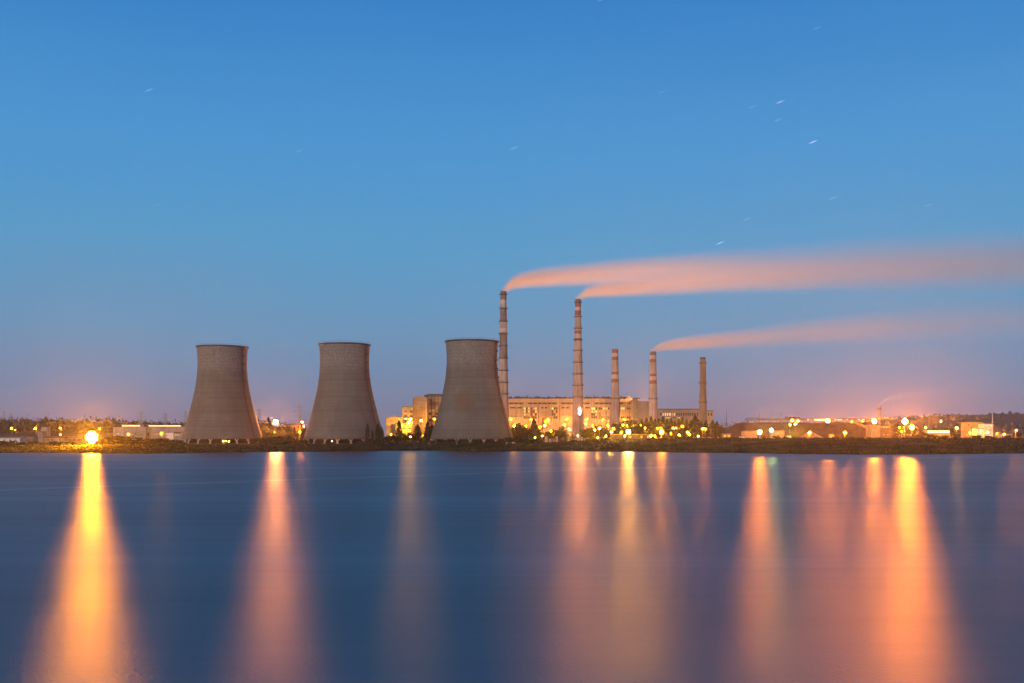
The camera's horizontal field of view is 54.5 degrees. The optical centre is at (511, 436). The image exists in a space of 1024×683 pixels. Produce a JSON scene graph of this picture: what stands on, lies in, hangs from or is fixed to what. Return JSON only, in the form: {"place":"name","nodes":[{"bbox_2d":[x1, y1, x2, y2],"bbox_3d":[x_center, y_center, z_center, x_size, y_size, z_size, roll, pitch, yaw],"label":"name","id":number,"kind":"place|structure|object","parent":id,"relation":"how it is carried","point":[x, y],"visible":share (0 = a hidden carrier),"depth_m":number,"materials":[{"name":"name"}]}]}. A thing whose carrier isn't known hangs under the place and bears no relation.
{"place":"outdoors","nodes":[
{"label":"outdoors","id":0,"kind":"place"},
{"bbox_2d":[0,421,305,437],"bbox_3d":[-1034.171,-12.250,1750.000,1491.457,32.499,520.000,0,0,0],"label":"hills","id":1,"kind":"structure","parent":0,"point":[58,433],"depth_m":1598.18,"materials":[{"name":"brown"}]},
{"bbox_2d":[0,414,306,434],"bbox_3d":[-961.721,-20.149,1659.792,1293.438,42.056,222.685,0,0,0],"label":"woods","id":2,"kind":"object","parent":1,"relation":"on","point":[63,421],"visible":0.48,"depth_m":1652.24,"materials":[{"name":"green plant"}]},
{"bbox_2d":[166,432,185,441],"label":"white shed","id":3,"kind":"structure","parent":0,"point":[175,436],"depth_m":965.00,"materials":[{"name":"grey concrete"}]},
{"bbox_2d":[0,451,1023,682],"bbox_3d":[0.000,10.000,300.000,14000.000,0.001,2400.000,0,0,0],"label":"water","id":4,"kind":"structure","parent":0,"point":[456,567],"depth_m":76.25,"materials":[{"name":"blue liquid"}]},
{"bbox_2d":[0,437,1023,454],"bbox_3d":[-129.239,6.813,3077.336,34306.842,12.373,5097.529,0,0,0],"label":"ground","id":5,"kind":"structure","parent":0,"point":[763,446],"depth_m":672.10,"materials":[{"name":"plant"}]},
{"bbox_2d":[0,437,25,442],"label":"white shed","id":6,"kind":"structure","parent":5,"relation":"on","point":[18,439],"depth_m":745.00,"materials":[{"name":"paint"}]},
{"bbox_2d":[23,436,37,442],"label":"lit shed","id":7,"kind":"structure","parent":5,"relation":"on","point":[31,438],"depth_m":760.00,"materials":[{"name":"paint"}]},
{"bbox_2d":[37,427,50,441],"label":"silo block","id":8,"kind":"structure","parent":5,"relation":"on","point":[43,433],"depth_m":899.81,"materials":[{"name":"grey concrete"}]},
{"bbox_2d":[45,436,67,442],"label":"brick shed","id":9,"kind":"structure","parent":5,"relation":"on","point":[56,438],"depth_m":770.00,"materials":[{"name":"paint"}]},
{"bbox_2d":[67,436,85,442],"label":"brick shed","id":10,"kind":"structure","parent":5,"relation":"on","point":[78,439],"depth_m":790.00,"materials":[{"name":"paint"}]},
{"bbox_2d":[86,431,97,442],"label":"floodlight mast","id":11,"kind":"object","parent":5,"relation":"on","point":[92,438],"visible":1,"depth_m":689.77,"materials":[{"name":"metal"}]},
{"bbox_2d":[100,439,112,443],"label":"shrub","id":12,"kind":"object","parent":5,"relation":"on","point":[104,441],"visible":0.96,"depth_m":705.59,"materials":[{"name":"green plant"}]},
{"bbox_2d":[104,436,118,443],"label":"shrub","id":13,"kind":"object","parent":5,"relation":"on","point":[115,440],"visible":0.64,"depth_m":711.68,"materials":[{"name":"green plant"}]},
{"bbox_2d":[111,436,127,442],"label":"shrub","id":14,"kind":"object","parent":5,"relation":"on","point":[119,439],"visible":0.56,"depth_m":715.71,"materials":[{"name":"green plant"}]},
{"bbox_2d":[120,437,141,443],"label":"shrub","id":15,"kind":"object","parent":5,"relation":"on","point":[126,440],"visible":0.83,"depth_m":707.82,"materials":[{"name":"green plant"}]},
{"bbox_2d":[132,438,151,443],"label":"shrub","id":16,"kind":"object","parent":5,"relation":"on","point":[148,439],"visible":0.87,"depth_m":711.62,"materials":[{"name":"green plant"}]},
{"bbox_2d":[113,425,184,439],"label":"long shed","id":17,"kind":"structure","parent":5,"relation":"on","point":[149,431],"depth_m":1010.60,"materials":[{"name":"paint"}]},
{"bbox_2d":[172,440,187,444],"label":"shrub","id":18,"kind":"object","parent":5,"relation":"on","point":[178,442],"visible":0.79,"depth_m":702.14,"materials":[{"name":"green plant"}]},
{"bbox_2d":[181,343,261,443],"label":"cooling tower","id":19,"kind":"structure","parent":5,"relation":"on","point":[222,410],"depth_m":878.49,"materials":[{"name":"concrete"}]},
{"bbox_2d":[248,437,267,444],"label":"shrub","id":20,"kind":"object","parent":5,"relation":"on","point":[258,440],"visible":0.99,"depth_m":795.10,"materials":[{"name":"green plant"}]},
{"bbox_2d":[258,419,272,437],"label":"broadleaf tree","id":21,"kind":"object","parent":5,"relation":"on","point":[264,424],"visible":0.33,"depth_m":986.37,"materials":[{"name":"green plant"}]},
{"bbox_2d":[261,426,271,438],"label":"broadleaf tree","id":22,"kind":"object","parent":5,"relation":"on","point":[263,433],"visible":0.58,"depth_m":947.43,"materials":[{"name":"green plant"}]},
{"bbox_2d":[265,429,278,439],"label":"broadleaf tree","id":23,"kind":"object","parent":5,"relation":"on","point":[272,433],"visible":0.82,"depth_m":943.06,"materials":[{"name":"green plant"}]},
{"bbox_2d":[264,437,282,443],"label":"shrub","id":24,"kind":"object","parent":5,"relation":"on","point":[275,440],"visible":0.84,"depth_m":802.80,"materials":[{"name":"green plant"}]},
{"bbox_2d":[275,421,293,430],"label":"broadleaf tree","id":25,"kind":"object","parent":5,"relation":"on","point":[283,426],"visible":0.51,"depth_m":988.48,"materials":[{"name":"green plant"}]},
{"bbox_2d":[280,426,292,438],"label":"broadleaf tree","id":26,"kind":"object","parent":5,"relation":"on","point":[286,429],"visible":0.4,"depth_m":984.11,"materials":[{"name":"green plant"}]},
{"bbox_2d":[281,431,291,437],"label":"broadleaf tree","id":27,"kind":"object","parent":5,"relation":"on","point":[289,433],"visible":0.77,"depth_m":943.28,"materials":[{"name":"green plant"}]},
{"bbox_2d":[275,436,299,443],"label":"shrub","id":28,"kind":"object","parent":5,"relation":"on","point":[284,439],"visible":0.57,"depth_m":811.54,"materials":[{"name":"green plant"}]},
{"bbox_2d":[281,438,298,443],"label":"shrub","id":29,"kind":"object","parent":5,"relation":"on","point":[289,441],"visible":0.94,"depth_m":803.78,"materials":[{"name":"green plant"}]},
{"bbox_2d":[291,424,301,439],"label":"pump house","id":30,"kind":"structure","parent":5,"relation":"on","point":[298,427],"depth_m":1010.00,"materials":[{"name":"paint"}]},
{"bbox_2d":[293,405,305,423],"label":"pylon","id":31,"kind":"object","parent":5,"relation":"on","point":[298,410],"visible":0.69,"depth_m":1079.10,"materials":[{"name":"metal"}]},
{"bbox_2d":[303,341,387,443],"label":"cooling tower","id":32,"kind":"structure","parent":5,"relation":"on","point":[344,410],"depth_m":860.41,"materials":[{"name":"concrete"}]},
{"bbox_2d":[365,423,369,440],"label":"poplar tree","id":33,"kind":"object","parent":5,"relation":"on","point":[367,432],"visible":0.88,"depth_m":831.30,"materials":[{"name":"green plant"}]},
{"bbox_2d":[375,424,380,439],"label":"poplar tree","id":34,"kind":"object","parent":5,"relation":"on","point":[377,431],"visible":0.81,"depth_m":831.29,"materials":[{"name":"green plant"}]},
{"bbox_2d":[379,427,384,440],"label":"poplar tree","id":35,"kind":"object","parent":5,"relation":"on","point":[381,434],"visible":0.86,"depth_m":827.64,"materials":[{"name":"green plant"}]},
{"bbox_2d":[389,434,400,442],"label":"broadleaf tree","id":36,"kind":"object","parent":5,"relation":"on","point":[394,438],"visible":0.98,"depth_m":873.74,"materials":[{"name":"green plant"}]},
{"bbox_2d":[395,420,401,443],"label":"poplar tree","id":37,"kind":"object","parent":5,"relation":"on","point":[398,427],"visible":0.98,"depth_m":879.20,"materials":[{"name":"green plant"}]},
{"bbox_2d":[386,416,412,436],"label":"plant block","id":38,"kind":"structure","parent":5,"relation":"on","point":[391,423],"depth_m":1180.00,"materials":[{"name":"paint"}]},
{"bbox_2d":[397,432,408,440],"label":"broadleaf tree","id":39,"kind":"object","parent":5,"relation":"on","point":[403,436],"visible":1,"depth_m":873.96,"materials":[{"name":"green plant"}]},
{"bbox_2d":[402,406,413,432],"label":"plant block","id":40,"kind":"structure","parent":5,"relation":"on","point":[407,413],"depth_m":1200.00,"materials":[{"name":"paint"}]},
{"bbox_2d":[407,432,420,442],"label":"broadleaf tree","id":41,"kind":"object","parent":5,"relation":"on","point":[412,436],"visible":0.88,"depth_m":878.73,"materials":[{"name":"green plant"}]},
{"bbox_2d":[413,424,421,441],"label":"poplar tree","id":42,"kind":"object","parent":5,"relation":"on","point":[417,429],"visible":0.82,"depth_m":884.12,"materials":[{"name":"green plant"}]},
{"bbox_2d":[413,396,427,436],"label":"plant block","id":43,"kind":"structure","parent":5,"relation":"on","point":[420,404],"depth_m":1215.00,"materials":[{"name":"paint"}]},
{"bbox_2d":[415,433,427,443],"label":"broadleaf tree","id":44,"kind":"object","parent":5,"relation":"on","point":[424,436],"visible":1,"depth_m":868.85,"materials":[{"name":"green plant"}]},
{"bbox_2d":[424,421,430,440],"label":"poplar tree","id":45,"kind":"object","parent":5,"relation":"on","point":[427,428],"visible":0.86,"depth_m":884.04,"materials":[{"name":"green plant"}]},
{"bbox_2d":[424,394,441,436],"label":"boiler house","id":46,"kind":"structure","parent":5,"relation":"on","point":[434,400],"depth_m":1240.46,"materials":[{"name":"paint"}]},
{"bbox_2d":[427,438,447,443],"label":"shrub","id":47,"kind":"object","parent":5,"relation":"on","point":[435,442],"visible":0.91,"depth_m":799.94,"materials":[{"name":"green plant"}]},
{"bbox_2d":[429,337,515,443],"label":"cooling tower","id":48,"kind":"structure","parent":5,"relation":"on","point":[471,408],"depth_m":825.44,"materials":[{"name":"concrete"}]},
{"bbox_2d":[498,291,508,420],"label":"chimney","id":49,"kind":"object","parent":5,"relation":"on","point":[503,358],"visible":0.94,"depth_m":1126.15,"materials":[{"name":"concrete"}]},
{"bbox_2d":[502,437,517,443],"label":"broadleaf tree","id":50,"kind":"object","parent":5,"relation":"on","point":[509,439],"visible":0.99,"depth_m":782.57,"materials":[{"name":"green plant"}]},
{"bbox_2d":[511,426,522,434],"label":"broadleaf tree","id":51,"kind":"object","parent":5,"relation":"on","point":[513,430],"visible":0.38,"depth_m":924.96,"materials":[{"name":"green plant"}]},
{"bbox_2d":[513,433,522,438],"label":"broadleaf tree","id":52,"kind":"object","parent":5,"relation":"on","point":[516,435],"visible":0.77,"depth_m":878.08,"materials":[{"name":"green plant"}]},
{"bbox_2d":[515,423,526,433],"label":"broadleaf tree","id":53,"kind":"object","parent":5,"relation":"on","point":[516,425],"visible":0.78,"depth_m":928.12,"materials":[{"name":"green plant"}]},
{"bbox_2d":[514,438,529,442],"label":"shrub","id":54,"kind":"object","parent":5,"relation":"on","point":[523,441],"visible":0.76,"depth_m":795.13,"materials":[{"name":"green plant"}]},
{"bbox_2d":[518,437,538,442],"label":"shrub","id":55,"kind":"object","parent":5,"relation":"on","point":[534,440],"visible":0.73,"depth_m":803.19,"materials":[{"name":"green plant"}]},
{"bbox_2d":[521,427,536,438],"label":"broadleaf tree","id":56,"kind":"object","parent":5,"relation":"on","point":[525,429],"visible":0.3,"depth_m":926.42,"materials":[{"name":"green plant"}]},
{"bbox_2d":[525,430,534,438],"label":"broadleaf tree","id":57,"kind":"object","parent":5,"relation":"on","point":[529,435],"visible":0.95,"depth_m":878.20,"materials":[{"name":"green plant"}]},
{"bbox_2d":[530,419,537,438],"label":"poplar tree","id":58,"kind":"object","parent":5,"relation":"on","point":[534,425],"visible":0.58,"depth_m":933.74,"materials":[{"name":"green plant"}]},
{"bbox_2d":[541,416,552,432],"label":"conveyor bridge","id":59,"kind":"structure","parent":5,"relation":"on","point":[542,417],"depth_m":1011.49,"materials":[{"name":"paint"}]},
{"bbox_2d":[549,429,560,441],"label":"broadleaf tree","id":60,"kind":"object","parent":5,"relation":"on","point":[552,434],"visible":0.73,"depth_m":908.09,"materials":[{"name":"green plant"}]},
{"bbox_2d":[554,426,567,439],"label":"broadleaf tree","id":61,"kind":"object","parent":5,"relation":"on","point":[560,431],"visible":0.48,"depth_m":919.78,"materials":[{"name":"green plant"}]},
{"bbox_2d":[508,395,631,437],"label":"boiler house","id":62,"kind":"structure","parent":5,"relation":"on","point":[524,411],"depth_m":1250.00,"materials":[{"name":"concrete"}]},
{"bbox_2d":[571,299,583,437],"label":"chimney","id":63,"kind":"object","parent":5,"relation":"on","point":[577,385],"visible":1,"depth_m":1115.84,"materials":[{"name":"concrete"}]},
{"bbox_2d":[580,428,592,439],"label":"broadleaf tree","id":64,"kind":"object","parent":5,"relation":"on","point":[586,432],"visible":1,"depth_m":898.17,"materials":[{"name":"green plant"}]},
{"bbox_2d":[588,428,596,439],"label":"broadleaf tree","id":65,"kind":"object","parent":5,"relation":"on","point":[593,431],"visible":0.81,"depth_m":903.31,"materials":[{"name":"green plant"}]},
{"bbox_2d":[594,429,602,436],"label":"broadleaf tree","id":66,"kind":"object","parent":5,"relation":"on","point":[598,433],"visible":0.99,"depth_m":898.17,"materials":[{"name":"green plant"}]},
{"bbox_2d":[597,429,607,437],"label":"broadleaf tree","id":67,"kind":"object","parent":5,"relation":"on","point":[605,431],"visible":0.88,"depth_m":902.63,"materials":[{"name":"green plant"}]},
{"bbox_2d":[610,349,619,437],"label":"chimney","id":68,"kind":"object","parent":5,"relation":"on","point":[615,412],"visible":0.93,"depth_m":1106.37,"materials":[{"name":"concrete"}]},
{"bbox_2d":[615,425,627,433],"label":"broadleaf tree","id":69,"kind":"object","parent":5,"relation":"on","point":[621,428],"visible":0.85,"depth_m":915.40,"materials":[{"name":"green plant"}]},
{"bbox_2d":[624,424,636,433],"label":"broadleaf tree","id":70,"kind":"object","parent":5,"relation":"on","point":[630,426],"visible":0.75,"depth_m":913.12,"materials":[{"name":"green plant"}]},
{"bbox_2d":[610,434,655,439],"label":"building","id":71,"kind":"structure","parent":5,"relation":"on","point":[631,436],"depth_m":805.00,"materials":[{"name":"concrete"}]},
{"bbox_2d":[630,397,648,424],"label":"bunker block","id":72,"kind":"structure","parent":5,"relation":"on","point":[639,410],"depth_m":1225.00,"materials":[{"name":"grey concrete"}]},
{"bbox_2d":[636,425,650,433],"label":"broadleaf tree","id":73,"kind":"object","parent":5,"relation":"on","point":[646,430],"visible":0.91,"depth_m":909.32,"materials":[{"name":"green plant"}]},
{"bbox_2d":[643,422,655,433],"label":"broadleaf tree","id":74,"kind":"object","parent":5,"relation":"on","point":[646,425],"visible":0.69,"depth_m":911.92,"materials":[{"name":"green plant"}]},
{"bbox_2d":[649,351,657,437],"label":"chimney","id":75,"kind":"object","parent":5,"relation":"on","point":[653,394],"visible":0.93,"depth_m":1096.54,"materials":[{"name":"concrete"}]},
{"bbox_2d":[648,424,660,433],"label":"broadleaf tree","id":76,"kind":"object","parent":5,"relation":"on","point":[653,429],"visible":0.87,"depth_m":907.73,"materials":[{"name":"green plant"}]},
{"bbox_2d":[652,427,666,437],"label":"broadleaf tree","id":77,"kind":"object","parent":5,"relation":"on","point":[664,433],"visible":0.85,"depth_m":902.58,"materials":[{"name":"green plant"}]},
{"bbox_2d":[670,426,679,436],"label":"broadleaf tree","id":78,"kind":"object","parent":5,"relation":"on","point":[673,432],"visible":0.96,"depth_m":898.00,"materials":[{"name":"green plant"}]},
{"bbox_2d":[657,409,713,437],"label":"turbine hall","id":79,"kind":"structure","parent":5,"relation":"on","point":[679,414],"depth_m":1200.00,"materials":[{"name":"paint"}]},
{"bbox_2d":[678,427,692,436],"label":"broadleaf tree","id":80,"kind":"object","parent":5,"relation":"on","point":[685,429],"visible":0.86,"depth_m":898.03,"materials":[{"name":"green plant"}]},
{"bbox_2d":[688,415,701,437],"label":"poplar tree","id":81,"kind":"object","parent":5,"relation":"on","point":[695,424],"visible":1,"depth_m":848.86,"materials":[{"name":"green plant"}]},
{"bbox_2d":[698,357,707,437],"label":"chimney","id":82,"kind":"object","parent":5,"relation":"on","point":[702,401],"visible":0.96,"depth_m":1086.93,"materials":[{"name":"grey concrete"}]},
{"bbox_2d":[703,420,709,437],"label":"poplar tree","id":83,"kind":"object","parent":5,"relation":"on","point":[706,424],"visible":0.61,"depth_m":929.40,"materials":[{"name":"green plant"}]},
{"bbox_2d":[708,420,716,437],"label":"poplar tree","id":84,"kind":"object","parent":5,"relation":"on","point":[711,428],"visible":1,"depth_m":849.01,"materials":[{"name":"green plant"}]},
{"bbox_2d":[713,421,720,437],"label":"poplar tree","id":85,"kind":"object","parent":5,"relation":"on","point":[717,431],"visible":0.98,"depth_m":848.99,"materials":[{"name":"green plant"}]},
{"bbox_2d":[718,430,730,437],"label":"kiosk","id":86,"kind":"object","parent":5,"relation":"on","point":[726,433],"visible":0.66,"depth_m":880.00,"materials":[{"name":"paint"}]},
{"bbox_2d":[741,430,756,437],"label":"workshop","id":87,"kind":"structure","parent":5,"relation":"on","point":[751,433],"depth_m":920.00,"materials":[{"name":"paint"}]},
{"bbox_2d":[769,430,784,437],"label":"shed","id":88,"kind":"structure","parent":5,"relation":"on","point":[780,433],"depth_m":930.00,"materials":[{"name":"paint"}]},
{"bbox_2d":[729,421,869,437],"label":"coal heap","id":89,"kind":"object","parent":5,"relation":"on","point":[825,429],"visible":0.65,"depth_m":1214.42,"materials":[{"name":"brown"}]},
{"bbox_2d":[745,417,871,422],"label":"conveyor gallery","id":90,"kind":"object","parent":5,"relation":"on","point":[799,419],"visible":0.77,"depth_m":1330.00,"materials":[{"name":"metal"}]},
{"bbox_2d":[800,432,822,437],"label":"sand heap","id":91,"kind":"object","parent":5,"relation":"on","point":[810,434],"visible":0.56,"depth_m":1002.09,"materials":[{"name":"sand"}]},
{"bbox_2d":[852,420,865,436],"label":"inclined conveyor","id":92,"kind":"object","parent":5,"relation":"on","point":[858,423],"visible":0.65,"depth_m":1150.51,"materials":[{"name":"metal"}]},
{"bbox_2d":[866,417,891,437],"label":"crusher tower","id":93,"kind":"structure","parent":5,"relation":"on","point":[874,430],"depth_m":1120.50,"materials":[{"name":"paint"}]},
{"bbox_2d":[877,406,881,428],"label":"stack","id":94,"kind":"object","parent":5,"relation":"on","point":[879,414],"visible":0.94,"depth_m":1158.99,"materials":[{"name":"concrete"}]},
{"bbox_2d":[925,434,937,437],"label":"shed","id":95,"kind":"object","parent":5,"relation":"on","point":[931,436],"visible":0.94,"depth_m":832.54,"materials":[{"name":"brown"}]},
{"bbox_2d":[923,430,949,437],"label":"glazed shed","id":96,"kind":"structure","parent":5,"relation":"on","point":[940,432],"depth_m":1000.00,"materials":[{"name":"paint"}]},
{"bbox_2d":[961,422,982,437],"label":"yellow building","id":97,"kind":"structure","parent":5,"relation":"on","point":[966,428],"depth_m":1020.00,"materials":[{"name":"yellow concrete"}]},
{"bbox_2d":[972,423,992,437],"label":"white building","id":98,"kind":"structure","parent":5,"relation":"on","point":[984,428],"depth_m":985.86,"materials":[{"name":"paint"}]},
{"bbox_2d":[993,425,1000,437],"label":"pyramid shed","id":99,"kind":"structure","parent":5,"relation":"on","point":[996,430],"depth_m":1010.92,"materials":[{"name":"paint"}]},
{"bbox_2d":[0,0,1023,436],"label":"sky","id":100,"kind":"structure","parent":0,"point":[820,203],"materials":[{"name":"blue"}]},
{"bbox_2d":[713,427,960,437],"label":"hills","id":101,"kind":"structure","parent":0,"point":[906,436],"depth_m":1827.97,"materials":[{"name":"brown"}]},
{"bbox_2d":[713,414,960,435],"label":"woods","id":102,"kind":"object","parent":101,"relation":"on","point":[952,430],"visible":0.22,"depth_m":1896.41,"materials":[{"name":"green plant"}]},
{"bbox_2d":[869,414,1023,435],"bbox_3d":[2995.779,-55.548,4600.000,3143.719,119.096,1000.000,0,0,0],"label":"hills","id":103,"kind":"structure","parent":0,"point":[998,419],"depth_m":4429.30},
{"bbox_2d":[865,411,1023,430],"bbox_3d":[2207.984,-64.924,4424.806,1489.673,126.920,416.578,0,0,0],"label":"woods","id":104,"kind":"object","parent":103,"relation":"on","point":[956,424],"visible":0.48,"depth_m":4511.09,"materials":[{"name":"green plant"}]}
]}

